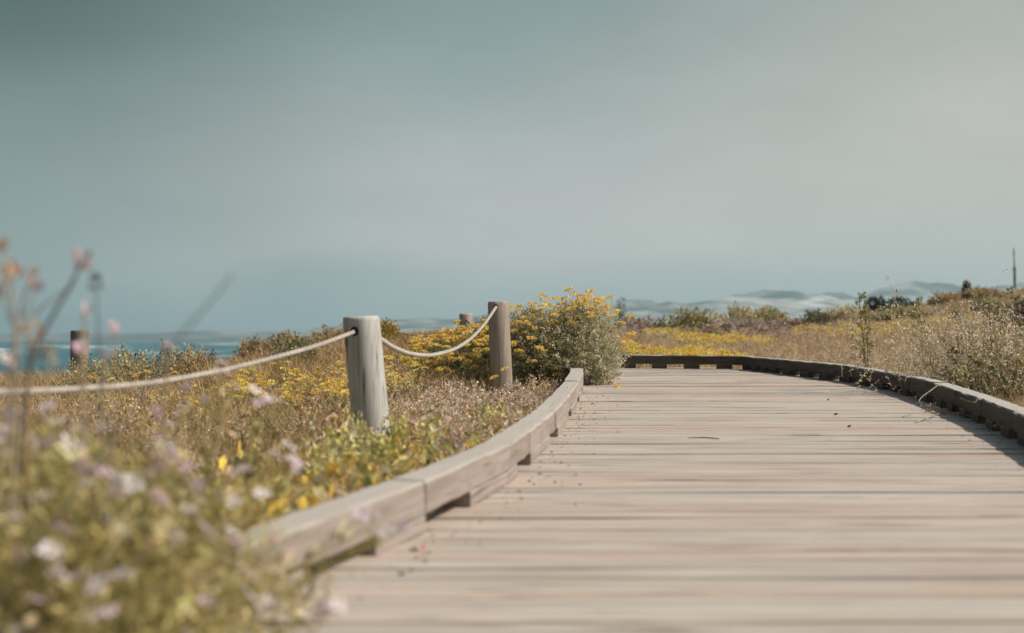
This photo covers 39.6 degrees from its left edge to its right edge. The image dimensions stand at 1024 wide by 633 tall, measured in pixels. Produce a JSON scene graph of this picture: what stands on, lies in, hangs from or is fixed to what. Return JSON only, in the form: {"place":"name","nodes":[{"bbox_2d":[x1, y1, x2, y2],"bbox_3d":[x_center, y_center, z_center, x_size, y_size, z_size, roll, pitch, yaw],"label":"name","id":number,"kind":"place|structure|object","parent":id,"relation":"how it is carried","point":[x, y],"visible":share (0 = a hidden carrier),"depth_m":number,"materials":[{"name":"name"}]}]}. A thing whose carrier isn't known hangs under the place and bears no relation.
{"place":"outdoors","nodes":[
{"label":"outdoors","id":0,"kind":"place"},
{"bbox_2d":[0,341,265,381],"bbox_3d":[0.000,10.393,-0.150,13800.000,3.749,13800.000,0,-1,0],"label":"sea","id":1,"kind":"structure","parent":0,"point":[223,348],"depth_m":907.60,"materials":[{"name":"liquid"}]},
{"bbox_2d":[0,280,1023,340],"bbox_3d":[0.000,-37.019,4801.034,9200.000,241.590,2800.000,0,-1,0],"label":"mountains","id":2,"kind":"structure","parent":0,"point":[795,304],"depth_m":4637.61,"materials":[{"name":"blue"}]},
{"bbox_2d":[0,0,1023,333],"label":"sky","id":3,"kind":"structure","parent":0,"point":[336,159],"materials":[{"name":"blue"}]},
{"bbox_2d":[0,286,1023,559],"bbox_3d":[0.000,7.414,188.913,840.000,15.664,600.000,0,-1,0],"label":"ground","id":4,"kind":"structure","parent":0,"point":[395,361],"depth_m":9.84,"materials":[{"name":"plant"}]},
{"bbox_2d":[0,351,13,467],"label":"flower stalk","id":5,"kind":"object","parent":4,"relation":"on","point":[4,359],"visible":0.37,"depth_m":2.20,"materials":[{"name":"pink plant"}]},
{"bbox_2d":[0,237,22,546],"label":"flower stalk","id":6,"kind":"object","parent":4,"relation":"on","point":[6,269],"visible":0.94,"depth_m":1.98,"materials":[{"name":"plant"}]},
{"bbox_2d":[0,407,36,551],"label":"wildflower plant","id":7,"kind":"object","parent":4,"relation":"on","point":[3,429],"visible":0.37,"depth_m":2.05,"materials":[{"name":"green plant"}]},
{"bbox_2d":[0,492,53,578],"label":"wildflower plant","id":8,"kind":"object","parent":4,"relation":"on","point":[12,549],"visible":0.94,"depth_m":1.77,"materials":[{"name":"green plant"}]},
{"bbox_2d":[12,266,43,430],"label":"flower stalk","id":9,"kind":"object","parent":4,"relation":"on","point":[32,270],"visible":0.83,"depth_m":2.05,"materials":[{"name":"plant"}]},
{"bbox_2d":[21,316,44,549],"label":"flower stalk","id":10,"kind":"object","parent":4,"relation":"on","point":[25,328],"visible":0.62,"depth_m":2.10,"materials":[{"name":"plant"}]},
{"bbox_2d":[0,523,73,628],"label":"wildflower plant","id":11,"kind":"object","parent":4,"relation":"on","point":[54,551],"visible":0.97,"depth_m":1.75,"materials":[{"name":"green plant"}]},
{"bbox_2d":[3,286,73,505],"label":"flower stalk","id":12,"kind":"object","parent":4,"relation":"on","point":[10,360],"visible":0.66,"depth_m":2.10,"materials":[{"name":"brown plant"}]},
{"bbox_2d":[38,341,57,513],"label":"flower stalk","id":13,"kind":"object","parent":4,"relation":"on","point":[48,348],"visible":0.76,"depth_m":2.20,"materials":[{"name":"plant"}]},
{"bbox_2d":[12,246,91,574],"bbox_3d":[-0.652,0.232,1.999,0.124,0.662,0.025,0,-1,0],"label":"flower stalk","id":14,"kind":"object","parent":4,"relation":"on","point":[87,267],"visible":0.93,"depth_m":2.00,"materials":[{"name":"plant"}]},
{"bbox_2d":[14,424,114,606],"bbox_3d":[-0.657,0.356,1.875,0.255,0.422,0.153,0,-1,-18],"label":"wildflower plant","id":15,"kind":"object","parent":4,"relation":"on","point":[82,462],"visible":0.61,"depth_m":1.87,"materials":[{"name":"green plant"}]},
{"bbox_2d":[34,401,105,543],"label":"wildflower plant","id":16,"kind":"object","parent":4,"relation":"on","point":[44,455],"visible":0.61,"depth_m":2.16,"materials":[{"name":"green plant"}]},
{"bbox_2d":[1,469,152,613],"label":"wildflower plant","id":17,"kind":"object","parent":4,"relation":"on","point":[114,484],"visible":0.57,"depth_m":1.88,"materials":[{"name":"green plant"}]},
{"bbox_2d":[70,330,88,370],"bbox_3d":[-3.799,0.512,12.494,0.160,0.795,0.163,0,-1,0],"label":"fence post","id":18,"kind":"object","parent":4,"relation":"on","point":[76,335],"visible":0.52,"depth_m":12.43,"materials":[{"name":"grey wood"}]},
{"bbox_2d":[71,340,89,519],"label":"flower stalk","id":19,"kind":"object","parent":4,"relation":"on","point":[77,348],"visible":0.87,"depth_m":2.30,"materials":[{"name":"pink plant"}]},
{"bbox_2d":[80,301,91,523],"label":"flower stalk","id":20,"kind":"object","parent":4,"relation":"on","point":[84,312],"visible":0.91,"depth_m":2.20,"materials":[{"name":"plant"}]},
{"bbox_2d":[57,353,119,396],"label":"dune shrub","id":21,"kind":"object","parent":4,"relation":"on","point":[91,372],"visible":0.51,"depth_m":9.16,"materials":[{"name":"green plant"}]},
{"bbox_2d":[51,416,132,538],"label":"wildflower plant","id":22,"kind":"object","parent":4,"relation":"on","point":[71,430],"visible":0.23,"depth_m":2.24,"materials":[{"name":"green plant"}]},
{"bbox_2d":[88,272,104,527],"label":"flower stalk","id":23,"kind":"object","parent":4,"relation":"on","point":[95,276],"visible":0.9,"depth_m":2.20,"materials":[{"name":"plant"}]},
{"bbox_2d":[41,568,155,632],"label":"wildflower plant","id":24,"kind":"object","parent":4,"relation":"on","point":[90,616],"visible":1,"depth_m":1.73,"materials":[{"name":"green plant"}]},
{"bbox_2d":[0,487,198,632],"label":"wildflower plant","id":25,"kind":"object","parent":4,"relation":"on","point":[162,533],"visible":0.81,"depth_m":1.78,"materials":[{"name":"green plant"}]},
{"bbox_2d":[101,351,116,490],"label":"flower stalk","id":26,"kind":"object","parent":4,"relation":"on","point":[105,356],"visible":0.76,"depth_m":2.40,"materials":[{"name":"pink plant"}]},
{"bbox_2d":[68,391,151,452],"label":"dry shrub","id":27,"kind":"object","parent":4,"relation":"on","point":[108,421],"visible":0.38,"depth_m":5.82,"materials":[{"name":"plant"}]},
{"bbox_2d":[109,320,119,518],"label":"flower stalk","id":28,"kind":"object","parent":4,"relation":"on","point":[116,326],"visible":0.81,"depth_m":2.30,"materials":[{"name":"plant"}]},
{"bbox_2d":[0,274,232,602],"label":"flower stalk","id":29,"kind":"object","parent":4,"relation":"on","point":[101,455],"visible":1,"depth_m":1.75,"materials":[{"name":"plant"}]},
{"bbox_2d":[95,342,153,383],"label":"dune shrub","id":30,"kind":"object","parent":4,"relation":"on","point":[121,367],"visible":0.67,"depth_m":9.51,"materials":[{"name":"green plant"}]},
{"bbox_2d":[63,447,204,581],"bbox_3d":[-0.620,0.365,2.087,0.374,0.356,0.105,0,-1,20],"label":"wildflower plant","id":31,"kind":"object","parent":4,"relation":"on","point":[162,489],"visible":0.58,"depth_m":2.04,"materials":[{"name":"green plant"}]},
{"bbox_2d":[86,433,183,567],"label":"wildflower plant","id":32,"kind":"object","parent":4,"relation":"on","point":[160,445],"visible":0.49,"depth_m":2.08,"materials":[{"name":"green plant"}]},
{"bbox_2d":[66,558,220,632],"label":"wildflower plant","id":33,"kind":"object","parent":4,"relation":"on","point":[177,616],"visible":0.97,"depth_m":1.80,"materials":[{"name":"green plant"}]},
{"bbox_2d":[101,398,192,516],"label":"wildflower plant","id":34,"kind":"object","parent":4,"relation":"on","point":[159,414],"visible":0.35,"depth_m":2.68,"materials":[{"name":"green plant"}]},
{"bbox_2d":[33,565,261,632],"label":"wildflower plant","id":35,"kind":"object","parent":4,"relation":"on","point":[256,580],"visible":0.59,"depth_m":1.92,"materials":[{"name":"pink plant"}]},
{"bbox_2d":[135,344,187,384],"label":"dune shrub","id":36,"kind":"object","parent":4,"relation":"on","point":[153,365],"visible":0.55,"depth_m":9.68,"materials":[{"name":"green plant"}]},
{"bbox_2d":[72,518,253,603],"bbox_3d":[-0.573,0.406,2.044,0.409,0.259,0.247,0,-1,0],"label":"wildflower plant","id":37,"kind":"object","parent":4,"relation":"on","point":[213,542],"visible":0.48,"depth_m":1.99,"materials":[{"name":"green plant"}]},
{"bbox_2d":[0,403,335,632],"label":"leafy undergrowth","id":38,"kind":"object","parent":4,"relation":"on","point":[35,487],"visible":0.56,"depth_m":1.99,"materials":[{"name":"green plant"}]},
{"bbox_2d":[160,341,177,510],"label":"flower stalk","id":39,"kind":"object","parent":4,"relation":"on","point":[167,346],"visible":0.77,"depth_m":2.60,"materials":[{"name":"pink plant"}]},
{"bbox_2d":[129,392,229,460],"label":"dry shrub","id":40,"kind":"object","parent":4,"relation":"on","point":[172,407],"visible":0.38,"depth_m":5.35,"materials":[{"name":"plant"}]},
{"bbox_2d":[116,450,251,562],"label":"wildflower plant","id":41,"kind":"object","parent":4,"relation":"on","point":[231,480],"visible":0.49,"depth_m":2.16,"materials":[{"name":"green plant"}]},
{"bbox_2d":[104,537,273,632],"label":"wildflower plant","id":42,"kind":"object","parent":4,"relation":"on","point":[201,627],"visible":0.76,"depth_m":1.88,"materials":[{"name":"green plant"}]},
{"bbox_2d":[117,487,270,577],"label":"wildflower plant","id":43,"kind":"object","parent":4,"relation":"on","point":[222,497],"visible":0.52,"depth_m":2.12,"materials":[{"name":"green plant"}]},
{"bbox_2d":[169,343,222,377],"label":"dune shrub","id":44,"kind":"object","parent":4,"relation":"on","point":[199,358],"visible":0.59,"depth_m":10.03,"materials":[{"name":"green plant"}]},
{"bbox_2d":[157,360,238,507],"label":"wildflower plant","id":45,"kind":"object","parent":4,"relation":"on","point":[208,456],"visible":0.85,"depth_m":2.91,"materials":[{"name":"green plant"}]},
{"bbox_2d":[152,527,286,631],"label":"wildflower plant","id":46,"kind":"object","parent":4,"relation":"on","point":[276,558],"visible":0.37,"depth_m":2.08,"materials":[{"name":"green plant"}]},
{"bbox_2d":[166,385,282,535],"bbox_3d":[-0.606,0.342,2.957,0.352,0.399,0.107,0,-1,26],"label":"wildflower plant","id":47,"kind":"object","parent":4,"relation":"on","point":[250,474],"visible":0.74,"depth_m":2.93,"materials":[{"name":"green plant"}]},
{"bbox_2d":[106,579,345,632],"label":"wildflower plant","id":48,"kind":"object","parent":4,"relation":"on","point":[323,614],"visible":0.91,"depth_m":1.94,"materials":[{"name":"green plant"}]},
{"bbox_2d":[165,441,305,552],"bbox_3d":[-0.466,0.386,2.362,0.299,0.354,0.126,0,-1,18],"label":"wildflower plant","id":49,"kind":"object","parent":4,"relation":"on","point":[277,488],"visible":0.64,"depth_m":2.35,"materials":[{"name":"green plant"}]},
{"bbox_2d":[204,397,286,464],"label":"dry shrub","id":50,"kind":"object","parent":4,"relation":"on","point":[237,423],"visible":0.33,"depth_m":5.34,"materials":[{"name":"plant"}]},
{"bbox_2d":[232,333,283,358],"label":"dune shrub","id":51,"kind":"object","parent":4,"relation":"on","point":[247,346],"visible":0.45,"depth_m":20.86,"materials":[{"name":"plant"}]},
{"bbox_2d":[238,407,308,492],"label":"dry shrub","id":52,"kind":"object","parent":4,"relation":"on","point":[279,433],"visible":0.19,"depth_m":4.42,"materials":[{"name":"plant"}]},
{"bbox_2d":[260,329,316,346],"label":"dune shrub","id":53,"kind":"object","parent":4,"relation":"on","point":[284,335],"visible":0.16,"depth_m":22.43,"materials":[{"name":"plant"}]},
{"bbox_2d":[268,334,318,365],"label":"dune shrub","id":54,"kind":"object","parent":4,"relation":"on","point":[293,345],"visible":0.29,"depth_m":14.39,"materials":[{"name":"green plant"}]},
{"bbox_2d":[95,406,514,529],"bbox_3d":[-0.573,0.477,4.633,1.060,0.271,3.419,0,-1,8],"label":"yellow leaved ground cover","id":55,"kind":"object","parent":4,"relation":"on","point":[320,494],"visible":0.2,"depth_m":3.91,"materials":[{"name":"green plant"}]},
{"bbox_2d":[280,376,348,439],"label":"dry shrub","id":56,"kind":"object","parent":4,"relation":"on","point":[306,404],"visible":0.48,"depth_m":6.51,"materials":[{"name":"plant"}]},
{"bbox_2d":[254,503,378,585],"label":"wildflower plant","id":57,"kind":"object","parent":4,"relation":"on","point":[356,514],"visible":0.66,"depth_m":2.34,"materials":[{"name":"green plant"}]},
{"bbox_2d":[227,517,410,612],"bbox_3d":[-0.449,0.452,2.329,0.567,0.242,0.111,0,-1,0],"label":"wildflower plant","id":58,"kind":"object","parent":4,"relation":"on","point":[397,527],"visible":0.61,"depth_m":2.35,"materials":[{"name":"pink plant"}]},
{"bbox_2d":[306,324,343,342],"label":"dune shrub","id":59,"kind":"object","parent":4,"relation":"on","point":[325,334],"visible":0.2,"depth_m":24.77,"materials":[{"name":"plant"}]},
{"bbox_2d":[298,403,352,484],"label":"dry shrub","id":60,"kind":"object","parent":4,"relation":"on","point":[329,424],"visible":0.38,"depth_m":4.67,"materials":[{"name":"plant"}]},
{"bbox_2d":[303,417,366,488],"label":"leafy plant","id":61,"kind":"object","parent":4,"relation":"on","point":[350,436],"visible":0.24,"depth_m":4.39,"materials":[{"name":"green plant"}]},
{"bbox_2d":[315,401,364,451],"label":"leafy plant","id":62,"kind":"object","parent":4,"relation":"on","point":[342,407],"visible":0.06,"depth_m":5.36,"materials":[{"name":"green plant"}]},
{"bbox_2d":[342,410,387,463],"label":"dry shrub","id":63,"kind":"object","parent":4,"relation":"on","point":[366,440],"visible":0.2,"depth_m":5.17,"materials":[{"name":"plant"}]},
{"bbox_2d":[343,315,389,444],"bbox_3d":[-0.580,0.305,5.743,0.207,0.621,0.156,0,-1,0],"label":"fence post","id":64,"kind":"object","parent":4,"relation":"on","point":[366,372],"visible":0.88,"depth_m":5.68,"materials":[{"name":"grey wood"}]},
{"bbox_2d":[0,306,496,395],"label":"fence rope","id":65,"kind":"object","parent":64,"relation":"attached to","point":[73,389],"visible":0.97,"depth_m":4.60,"materials":[{"name":"beige fabric"}]},
{"bbox_2d":[356,408,419,481],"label":"leafy plant","id":66,"kind":"object","parent":4,"relation":"on","point":[388,443],"visible":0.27,"depth_m":4.47,"materials":[{"name":"green plant"}]},
{"bbox_2d":[380,316,403,339],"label":"dune shrub","id":67,"kind":"object","parent":4,"relation":"on","point":[386,328],"visible":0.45,"depth_m":20.62,"materials":[{"name":"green plant"}]},
{"bbox_2d":[379,408,418,454],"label":"leafy plant","id":68,"kind":"object","parent":4,"relation":"on","point":[388,417],"visible":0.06,"depth_m":5.29,"materials":[{"name":"green plant"}]},
{"bbox_2d":[388,366,435,407],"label":"dry shrub","id":69,"kind":"object","parent":4,"relation":"on","point":[425,382],"visible":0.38,"depth_m":7.58,"materials":[{"name":"plant"}]},
{"bbox_2d":[395,417,430,463],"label":"dry shrub","id":70,"kind":"object","parent":4,"relation":"on","point":[416,437],"visible":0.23,"depth_m":4.97,"materials":[{"name":"plant"}]},
{"bbox_2d":[417,399,455,466],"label":"leafy plant","id":71,"kind":"object","parent":4,"relation":"on","point":[434,429],"visible":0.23,"depth_m":5.06,"materials":[{"name":"green plant"}]},
{"bbox_2d":[410,392,463,429],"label":"dry shrub","id":72,"kind":"object","parent":4,"relation":"on","point":[435,407],"visible":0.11,"depth_m":6.08,"materials":[{"name":"plant"}]},
{"bbox_2d":[430,400,473,458],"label":"dry shrub","id":73,"kind":"object","parent":4,"relation":"on","point":[454,426],"visible":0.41,"depth_m":5.14,"materials":[{"name":"plant"}]},
{"bbox_2d":[430,373,478,406],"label":"dry shrub","id":74,"kind":"object","parent":4,"relation":"on","point":[461,390],"visible":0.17,"depth_m":7.38,"materials":[{"name":"plant"}]},
{"bbox_2d":[394,315,516,383],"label":"flowering bush","id":75,"kind":"object","parent":4,"relation":"on","point":[478,355],"visible":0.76,"depth_m":10.57,"materials":[{"name":"yellow plant"}]},
{"bbox_2d":[466,382,504,437],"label":"leafy plant","id":76,"kind":"object","parent":4,"relation":"on","point":[489,403],"visible":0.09,"depth_m":6.06,"materials":[{"name":"green plant"}]},
{"bbox_2d":[467,386,506,424],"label":"dry shrub","id":77,"kind":"object","parent":4,"relation":"on","point":[486,401],"visible":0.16,"depth_m":6.21,"materials":[{"name":"plant"}]},
{"bbox_2d":[488,301,512,392],"bbox_3d":[-0.078,0.290,9.995,0.185,0.806,0.149,0,-1,0],"label":"fence post","id":78,"kind":"object","parent":4,"relation":"on","point":[499,339],"visible":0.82,"depth_m":9.94,"materials":[{"name":"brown wood"}]},
{"bbox_2d":[0,302,1023,493],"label":"dried seed heads","id":79,"kind":"object","parent":4,"relation":"on","point":[508,409],"visible":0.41,"depth_m":7.83,"materials":[{"name":"beige plant"}]},
{"bbox_2d":[505,376,531,413],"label":"dry shrub","id":80,"kind":"object","parent":4,"relation":"on","point":[518,388],"visible":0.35,"depth_m":7.26,"materials":[{"name":"plant"}]},
{"bbox_2d":[43,310,1021,432],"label":"yellow wildflowers","id":81,"kind":"object","parent":4,"relation":"on","point":[264,384],"visible":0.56,"depth_m":9.21,"materials":[{"name":"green plant"}]},
{"bbox_2d":[524,371,550,399],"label":"dry shrub","id":82,"kind":"object","parent":4,"relation":"on","point":[544,389],"visible":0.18,"depth_m":8.37,"materials":[{"name":"plant"}]},
{"bbox_2d":[509,287,636,389],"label":"flowering bush","id":83,"kind":"object","parent":4,"relation":"on","point":[531,341],"visible":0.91,"depth_m":10.32,"materials":[{"name":"green plant"}]},
{"bbox_2d":[613,313,657,333],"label":"dune shrub","id":84,"kind":"object","parent":4,"relation":"on","point":[633,323],"visible":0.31,"depth_m":29.84,"materials":[{"name":"plant"}]},
{"bbox_2d":[659,305,727,334],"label":"dune shrub","id":85,"kind":"object","parent":4,"relation":"on","point":[691,319],"visible":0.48,"depth_m":26.86,"materials":[{"name":"green plant"}]},
{"bbox_2d":[718,301,764,325],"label":"dune shrub","id":86,"kind":"object","parent":4,"relation":"on","point":[737,312],"visible":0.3,"depth_m":36.88,"materials":[{"name":"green plant"}]},
{"bbox_2d":[697,312,789,335],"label":"dune shrub","id":87,"kind":"object","parent":4,"relation":"on","point":[730,324],"visible":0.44,"depth_m":24.82,"materials":[{"name":"plant"}]},
{"bbox_2d":[756,304,791,324],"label":"dune shrub","id":88,"kind":"object","parent":4,"relation":"on","point":[773,313],"visible":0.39,"depth_m":37.86,"materials":[{"name":"green plant"}]},
{"bbox_2d":[800,308,834,325],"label":"dune shrub","id":89,"kind":"object","parent":4,"relation":"on","point":[815,316],"visible":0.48,"depth_m":35.85,"materials":[{"name":"green plant"}]},
{"bbox_2d":[822,304,877,319],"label":"dune shrub","id":90,"kind":"object","parent":4,"relation":"on","point":[838,312],"visible":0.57,"depth_m":41.77,"materials":[{"name":"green plant"}]},
{"bbox_2d":[848,290,877,366],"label":"tall weed","id":91,"kind":"object","parent":4,"relation":"on","point":[860,325],"visible":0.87,"depth_m":12.00,"materials":[{"name":"green plant"}]},
{"bbox_2d":[865,295,887,311],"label":"tree","id":92,"kind":"object","parent":4,"relation":"on","point":[877,302],"visible":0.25,"depth_m":104.70,"materials":[{"name":"green plant"}]},
{"bbox_2d":[750,269,1023,402],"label":"coastal shrub","id":93,"kind":"object","parent":4,"relation":"on","point":[1008,356],"visible":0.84,"depth_m":8.93,"materials":[{"name":"beige plant"}]},
{"bbox_2d":[867,302,933,323],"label":"dune shrub","id":94,"kind":"object","parent":4,"relation":"on","point":[902,312],"visible":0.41,"depth_m":33.85,"materials":[{"name":"green plant"}]},
{"bbox_2d":[885,296,919,309],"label":"tree","id":95,"kind":"object","parent":4,"relation":"on","point":[903,301],"visible":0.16,"depth_m":117.33,"materials":[{"name":"green plant"}]},
{"bbox_2d":[911,297,930,361],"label":"tall weed","id":96,"kind":"object","parent":4,"relation":"on","point":[919,312],"visible":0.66,"depth_m":12.60,"materials":[{"name":"green plant"}]},
{"bbox_2d":[927,290,963,305],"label":"dune shrub","id":97,"kind":"object","parent":4,"relation":"on","point":[947,297],"visible":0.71,"depth_m":51.83,"materials":[{"name":"brown plant"}]},
{"bbox_2d":[953,284,1004,298],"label":"dune shrub","id":98,"kind":"object","parent":4,"relation":"on","point":[975,290],"visible":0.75,"depth_m":53.73,"materials":[{"name":"brown plant"}]},
{"bbox_2d":[967,292,1010,316],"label":"dune shrub","id":99,"kind":"object","parent":4,"relation":"on","point":[984,300],"visible":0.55,"depth_m":35.81,"materials":[{"name":"green plant"}]},
{"bbox_2d":[986,295,1023,358],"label":"dune shrub","id":100,"kind":"object","parent":4,"relation":"on","point":[1017,311],"visible":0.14,"depth_m":14.99,"materials":[{"name":"plant"}]},
{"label":"boardwalk joists","id":101,"kind":"structure","parent":4,"relation":"on","visible":0},
{"bbox_2d":[222,367,1023,632],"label":"boardwalk","id":102,"kind":"structure","parent":101,"relation":"on","point":[783,503],"depth_m":3.40,"materials":[{"name":"beige wood"}]},
{"bbox_2d":[0,362,583,632],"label":"wooden kerb","id":103,"kind":"structure","parent":102,"relation":"on","point":[412,499],"depth_m":3.31,"materials":[{"name":"beige wood"}]},
{"bbox_2d":[276,385,1019,618],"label":"leaf litter","id":104,"kind":"object","parent":102,"relation":"on","point":[403,573],"visible":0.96,"depth_m":4.14,"materials":[{"name":"plant"}]},
{"bbox_2d":[484,354,1023,446],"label":"wooden kerb","id":105,"kind":"structure","parent":102,"relation":"on","point":[990,412],"depth_m":9.46,"materials":[{"name":"wood"}]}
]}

